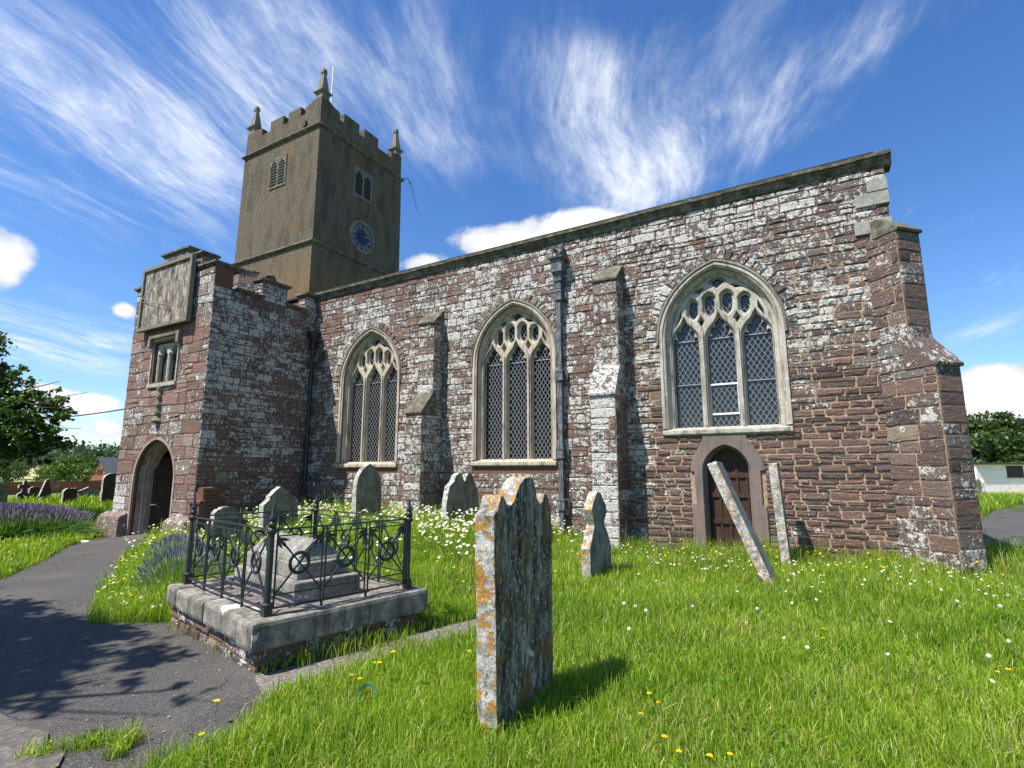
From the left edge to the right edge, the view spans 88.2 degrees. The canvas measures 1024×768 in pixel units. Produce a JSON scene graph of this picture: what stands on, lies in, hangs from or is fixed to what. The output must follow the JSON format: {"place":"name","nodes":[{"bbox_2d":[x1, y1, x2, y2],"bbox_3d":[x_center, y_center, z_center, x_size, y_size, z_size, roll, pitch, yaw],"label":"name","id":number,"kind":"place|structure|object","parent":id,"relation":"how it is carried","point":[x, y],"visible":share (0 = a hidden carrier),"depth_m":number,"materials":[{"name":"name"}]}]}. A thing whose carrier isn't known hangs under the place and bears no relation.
{"place":"outdoors","nodes":[
{"label":"outdoors","id":0,"kind":"place"},
{"bbox_2d":[17,466,87,478],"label":"hay field","id":1,"kind":"structure","parent":0,"point":[31,475],"depth_m":130.41,"materials":[{"name":"yellow plant"}]},
{"bbox_2d":[0,537,267,767],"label":"path","id":2,"kind":"structure","parent":0,"point":[65,576],"depth_m":4.28,"materials":[{"name":"grey asphalt"}]},
{"bbox_2d":[0,713,64,767],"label":"paving slab","id":3,"kind":"structure","parent":2,"relation":"on","point":[13,737],"depth_m":3.04,"materials":[{"name":"concrete"}]},
{"bbox_2d":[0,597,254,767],"bbox_3d":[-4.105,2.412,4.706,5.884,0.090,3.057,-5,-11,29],"label":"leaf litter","id":4,"kind":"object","parent":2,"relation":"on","point":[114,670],"visible":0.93,"depth_m":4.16,"materials":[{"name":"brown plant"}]},
{"bbox_2d":[0,468,1023,767],"bbox_3d":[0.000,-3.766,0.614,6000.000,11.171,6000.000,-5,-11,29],"label":"ground","id":5,"kind":"structure","parent":0,"point":[1010,508],"depth_m":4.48,"materials":[{"name":"plant"}]},
{"bbox_2d":[0,483,8,502],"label":"headstone","id":6,"kind":"object","parent":5,"relation":"on","point":[4,489],"visible":0.56,"depth_m":22.51,"materials":[{"name":"grey stone"}]},
{"bbox_2d":[1,459,30,476],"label":"hedge tree","id":7,"kind":"object","parent":5,"relation":"on","point":[18,469],"visible":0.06,"depth_m":80.68,"materials":[{"name":"green plant"}]},
{"bbox_2d":[0,458,33,481],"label":"garden shrub","id":8,"kind":"object","parent":5,"relation":"on","point":[4,474],"visible":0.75,"depth_m":43.87,"materials":[{"name":"green plant"}]},
{"bbox_2d":[15,480,30,500],"bbox_3d":[-22.490,5.116,24.295,0.160,1.367,0.468,-5,-11,29],"label":"cross gravestone","id":9,"kind":"object","parent":5,"relation":"on","point":[24,486],"visible":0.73,"depth_m":24.28,"materials":[{"name":"grey stone"}]},
{"bbox_2d":[16,461,40,472],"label":"hedge tree","id":10,"kind":"object","parent":5,"relation":"on","point":[34,465],"visible":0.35,"depth_m":150.50,"materials":[{"name":"green plant"}]},
{"bbox_2d":[28,487,39,497],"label":"headstone","id":11,"kind":"object","parent":5,"relation":"on","point":[35,491],"visible":0.32,"depth_m":27.25,"materials":[{"name":"grey stone"}]},
{"bbox_2d":[36,479,53,500],"bbox_3d":[-21.994,5.192,24.880,0.160,1.406,0.672,-5,-11,29],"label":"headstone","id":12,"kind":"object","parent":5,"relation":"on","point":[45,490],"visible":0.48,"depth_m":24.87,"materials":[{"name":"grey stone"}]},
{"bbox_2d":[0,331,91,473],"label":"broadleaf tree","id":13,"kind":"object","parent":5,"relation":"on","point":[21,427],"visible":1,"depth_m":16.77,"materials":[{"name":"green plant"}]},
{"bbox_2d":[31,463,64,481],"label":"garden shrub","id":14,"kind":"object","parent":5,"relation":"on","point":[39,478],"visible":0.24,"depth_m":41.76,"materials":[{"name":"green plant"}]},
{"bbox_2d":[0,480,101,494],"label":"brick wall","id":15,"kind":"structure","parent":5,"relation":"on","point":[55,487],"depth_m":35.61,"materials":[{"name":"brick"}]},
{"bbox_2d":[0,501,106,540],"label":"lavender bush","id":16,"kind":"object","parent":5,"relation":"on","point":[38,519],"visible":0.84,"depth_m":13.65,"materials":[{"name":"purple plant"}]},
{"bbox_2d":[14,435,119,465],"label":"woodland","id":17,"kind":"object","parent":5,"relation":"on","point":[54,454],"visible":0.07,"depth_m":235.80,"materials":[{"name":"green plant"}]},
{"bbox_2d":[61,488,77,503],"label":"headstone","id":18,"kind":"object","parent":5,"relation":"on","point":[68,493],"visible":0.57,"depth_m":22.77,"materials":[{"name":"grey stone"}]},
{"bbox_2d":[35,455,106,482],"bbox_3d":[-31.835,6.567,38.073,4.405,2.936,3.546,-5,-11,29],"label":"garden shrub","id":19,"kind":"object","parent":5,"relation":"on","point":[75,471],"visible":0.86,"depth_m":37.66,"materials":[{"name":"green plant"}]},
{"bbox_2d":[56,453,85,468],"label":"hedge tree","id":20,"kind":"object","parent":5,"relation":"on","point":[68,454],"visible":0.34,"depth_m":209.26,"materials":[{"name":"green plant"}]},
{"bbox_2d":[77,487,99,499],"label":"headstone","id":21,"kind":"object","parent":5,"relation":"on","point":[89,490],"visible":0.38,"depth_m":27.01,"materials":[{"name":"grey stone"}]},
{"bbox_2d":[82,452,103,464],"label":"hedge tree","id":22,"kind":"object","parent":5,"relation":"on","point":[96,453],"visible":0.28,"depth_m":229.81,"materials":[{"name":"green plant"}]},
{"bbox_2d":[86,457,118,480],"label":"brick shed","id":23,"kind":"structure","parent":5,"relation":"on","point":[111,463],"depth_m":46.99,"materials":[{"name":"grey stone"}]},
{"bbox_2d":[93,448,118,462],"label":"hedge tree","id":24,"kind":"object","parent":5,"relation":"on","point":[108,453],"visible":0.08,"depth_m":74.41,"materials":[{"name":"green plant"}]},
{"bbox_2d":[100,473,116,503],"bbox_3d":[-18.160,4.900,23.887,0.160,1.708,0.727,-5,-11,29],"label":"headstone","id":25,"kind":"object","parent":5,"relation":"on","point":[108,484],"visible":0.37,"depth_m":23.77,"materials":[{"name":"grey stone"}]},
{"bbox_2d":[143,532,205,560],"bbox_3d":[-5.709,2.886,9.021,1.072,0.704,2.525,6,-11,-35],"label":"lavender bush","id":26,"kind":"object","parent":5,"relation":"on","point":[178,538],"visible":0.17,"depth_m":8.93,"materials":[{"name":"purple plant"}]},
{"bbox_2d":[128,542,232,595],"bbox_3d":[-4.336,2.461,7.010,1.282,0.740,2.072,5,-11,-30],"label":"lavender bush","id":27,"kind":"object","parent":5,"relation":"on","point":[170,565],"visible":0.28,"depth_m":6.75,"materials":[{"name":"purple plant"}]},
{"bbox_2d":[187,486,227,530],"bbox_3d":[-7.552,3.330,13.072,0.320,1.543,1.060,-1,-9,6],"label":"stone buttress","id":28,"kind":"object","parent":5,"relation":"on","point":[209,500],"visible":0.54,"depth_m":12.95,"materials":[{"name":"red stone"}]},
{"bbox_2d":[210,507,243,546],"bbox_3d":[-5.248,2.890,9.697,0.110,1.257,0.686,-4,-10,23],"label":"headstone","id":29,"kind":"object","parent":5,"relation":"on","point":[224,510],"visible":0.3,"depth_m":9.63,"materials":[{"name":"grey stone"}]},
{"bbox_2d":[258,487,297,533],"bbox_3d":[-4.842,2.868,10.984,0.130,1.449,0.936,-4,-10,25],"label":"headstone","id":30,"kind":"object","parent":5,"relation":"on","point":[280,499],"visible":0.49,"depth_m":10.96,"materials":[{"name":"grey stone"}]},
{"bbox_2d":[166,494,427,672],"bbox_3d":[-2.276,2.039,5.518,2.280,1.650,1.745,-8,-12,42],"label":"grave enclosure","id":31,"kind":"object","parent":5,"relation":"on","point":[247,625],"visible":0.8,"depth_m":4.90,"materials":[{"name":"stone"}]},
{"bbox_2d":[234,532,359,605],"bbox_3d":[-2.331,1.947,5.683,1.440,0.585,0.700,-8,-12,42],"label":"chest tomb","id":32,"kind":"object","parent":31,"relation":"in","point":[304,580],"visible":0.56,"depth_m":5.33,"materials":[{"name":"stone"}]},
{"bbox_2d":[125,498,585,572],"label":"oxeye daisies","id":33,"kind":"object","parent":5,"relation":"on","point":[447,526],"visible":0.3,"depth_m":10.21,"materials":[{"name":"white plant"}]},
{"bbox_2d":[253,619,476,697],"bbox_3d":[-0.977,2.398,4.849,0.466,0.016,2.694,-9,-13,43],"label":"gravel strip","id":34,"kind":"object","parent":5,"relation":"on","point":[265,680],"visible":0.34,"depth_m":4.38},
{"bbox_2d":[352,464,380,519],"bbox_3d":[-3.294,2.713,12.008,0.120,1.788,0.811,-5,-11,29],"label":"headstone","id":35,"kind":"object","parent":5,"relation":"on","point":[366,492],"visible":0.56,"depth_m":11.97,"materials":[{"name":"grey stone"}]},
{"bbox_2d":[356,683,377,698],"bbox_3d":[-1.010,2.167,3.668,0.150,0.150,0.040,1,-34,-5],"label":"buried ring","id":36,"kind":"object","parent":5,"relation":"on","point":[367,685],"visible":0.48,"depth_m":3.69,"materials":[{"name":"green plastic"}]},
{"bbox_2d":[441,473,478,524],"bbox_3d":[-1.149,2.772,11.697,0.130,1.576,1.320,-5,-11,29],"label":"headstone","id":37,"kind":"object","parent":5,"relation":"on","point":[460,492],"visible":0.54,"depth_m":11.63,"materials":[{"name":"grey stone"}]},
{"bbox_2d":[6,526,1004,605],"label":"yellow meadow flowers","id":38,"kind":"object","parent":5,"relation":"on","point":[555,570],"visible":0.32,"depth_m":7.69,"materials":[{"name":"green plant"}]},
{"bbox_2d":[0,490,1023,577],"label":"long grass","id":39,"kind":"structure","parent":5,"relation":"on","point":[990,501],"depth_m":13.49,"materials":[{"name":"green plant"}]},
{"bbox_2d":[475,477,552,737],"bbox_3d":[0.035,1.582,3.641,0.142,1.858,0.912,-5,-10,27],"label":"headstone","id":40,"kind":"object","parent":5,"relation":"on","point":[513,567],"visible":0.82,"depth_m":3.46,"materials":[{"name":"grey stone"}]},
{"bbox_2d":[96,66,987,577],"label":"church","id":41,"kind":"structure","parent":5,"relation":"on","point":[638,370],"depth_m":12.01,"materials":[{"name":"stone"}]},
{"bbox_2d":[71,409,124,416],"bbox_3d":[-15.504,1.071,18.291,10.402,0.219,0.036,-6,-11,31],"label":"overhead cable","id":42,"kind":"object","parent":41,"relation":"attached to","point":[98,412],"visible":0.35,"depth_m":16.88,"materials":[{"name":"black paint"}]},
{"bbox_2d":[122,437,175,540],"bbox_3d":[-9.225,2.934,14.521,2.100,2.880,1.674,-5,-11,29],"label":"porch doorway","id":43,"kind":"structure","parent":41,"relation":"in","point":[155,491],"depth_m":14.63,"materials":[{"name":"stone"}]},
{"bbox_2d":[146,329,182,388],"bbox_3d":[-9.532,-0.646,14.685,1.560,1.500,0.470,-5,-11,29],"label":"porch window","id":44,"kind":"structure","parent":41,"relation":"in","point":[168,353],"depth_m":14.72,"materials":[{"name":"stone"}]},
{"bbox_2d":[268,152,287,190],"bbox_3d":[-10.264,-9.312,23.246,1.140,1.500,0.140,-5,-11,29],"label":"belfry window","id":45,"kind":"structure","parent":41,"relation":"in","point":[278,165],"depth_m":23.17,"materials":[{"name":"stone"}]},
{"bbox_2d":[353,164,372,204],"bbox_3d":[-6.837,-9.089,24.147,0.140,1.450,1.140,-5,-11,29],"label":"belfry window","id":46,"kind":"structure","parent":41,"relation":"in","point":[362,180],"depth_m":24.08,"materials":[{"name":"grey stone"}]},
{"bbox_2d":[335,327,401,467],"bbox_3d":[-3.999,0.364,15.239,2.424,4.065,0.495,-5,-11,29],"label":"window","id":47,"kind":"structure","parent":41,"relation":"in","point":[373,375],"depth_m":15.35,"materials":[{"name":"stone"}]},
{"bbox_2d":[471,298,557,465],"bbox_3d":[0.109,-0.068,12.929,2.424,4.114,0.495,-5,-11,29],"label":"window","id":48,"kind":"structure","parent":41,"relation":"in","point":[517,387],"depth_m":12.99,"materials":[{"name":"stone"}]},
{"bbox_2d":[656,259,793,435],"bbox_3d":[4.212,-0.762,10.662,2.464,3.574,0.495,-5,-11,29],"label":"window","id":49,"kind":"structure","parent":41,"relation":"in","point":[724,373],"depth_m":10.66,"materials":[{"name":"stone"}]},
{"bbox_2d":[691,435,770,553],"bbox_3d":[4.210,2.316,10.168,1.350,2.624,0.445,-5,-11,29],"label":"priest door","id":50,"kind":"structure","parent":41,"relation":"in","point":[743,464],"depth_m":10.20,"materials":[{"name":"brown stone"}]},
{"bbox_2d":[101,545,1023,691],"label":"white flowers","id":51,"kind":"object","parent":5,"relation":"on","point":[807,647],"visible":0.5,"depth_m":7.31,"materials":[{"name":"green plant"}]},
{"bbox_2d":[581,492,610,580],"bbox_3d":[1.282,2.431,7.989,0.135,1.578,0.906,-5,-11,29],"label":"headstone","id":52,"kind":"object","parent":5,"relation":"on","point":[596,550],"visible":0.58,"depth_m":7.83,"materials":[{"name":"grey stone"}]},
{"bbox_2d":[294,555,1023,767],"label":"clover leaves","id":53,"kind":"object","parent":5,"relation":"on","point":[750,749],"visible":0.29,"depth_m":3.94,"materials":[{"name":"green plant"}]},
{"bbox_2d":[707,461,775,585],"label":"grave slab","id":54,"kind":"structure","parent":5,"relation":"on","point":[748,535],"depth_m":7.56,"materials":[{"name":"grey stone"}]},
{"bbox_2d":[768,463,791,565],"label":"grave slab","id":55,"kind":"structure","parent":5,"relation":"on","point":[780,514],"depth_m":8.69,"materials":[{"name":"grey stone"}]},
{"bbox_2d":[976,479,984,493],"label":"headstone","id":56,"kind":"object","parent":5,"relation":"on","point":[980,485],"visible":0.52,"depth_m":32.35,"materials":[{"name":"grey stone"}]},
{"bbox_2d":[972,450,995,462],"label":"woodland tree","id":57,"kind":"object","parent":5,"relation":"on","point":[975,455],"visible":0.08,"depth_m":55.79,"materials":[{"name":"green plant"}]},
{"bbox_2d":[985,653,992,674],"bbox_3d":[3.722,2.211,4.110,0.044,0.214,0.043,-2,-9,13],"label":"dandelion clock","id":58,"kind":"object","parent":5,"relation":"on","point":[987,656],"visible":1,"depth_m":4.12,"materials":[{"name":"white plant"}]},
{"bbox_2d":[966,410,1023,443],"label":"woodland tree","id":59,"kind":"object","parent":5,"relation":"on","point":[1004,422],"visible":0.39,"depth_m":65.07,"materials":[{"name":"green plant"}]},
{"bbox_2d":[970,431,1023,462],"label":"woodland tree","id":60,"kind":"object","parent":5,"relation":"on","point":[983,443],"visible":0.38,"depth_m":54.02,"materials":[{"name":"green plant"}]},
{"bbox_2d":[973,463,1023,490],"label":"white shed","id":61,"kind":"structure","parent":5,"relation":"on","point":[1002,476],"depth_m":40.63,"materials":[{"name":"white paint"}]},
{"bbox_2d":[976,432,1023,461],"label":"woodland tree","id":62,"kind":"object","parent":5,"relation":"on","point":[1015,450],"visible":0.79,"depth_m":53.44,"materials":[{"name":"green plant"}]},
{"bbox_2d":[989,411,1020,431],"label":"woodland tree","id":63,"kind":"object","parent":5,"relation":"on","point":[1009,413],"visible":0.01,"depth_m":73.49,"materials":[{"name":"green plant"}]},
{"bbox_2d":[1008,418,1023,435],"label":"woodland tree","id":64,"kind":"object","parent":5,"relation":"on","point":[1021,428],"visible":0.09,"depth_m":68.05,"materials":[{"name":"green plant"}]},
{"bbox_2d":[0,0,1023,448],"label":"sky","id":65,"kind":"structure","parent":0,"point":[124,134],"materials":[{"name":"blue"}]},
{"bbox_2d":[981,505,1023,549],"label":"path","id":66,"kind":"structure","parent":0,"point":[1004,528],"depth_m":15.01,"materials":[{"name":"grey asphalt"}]}
]}

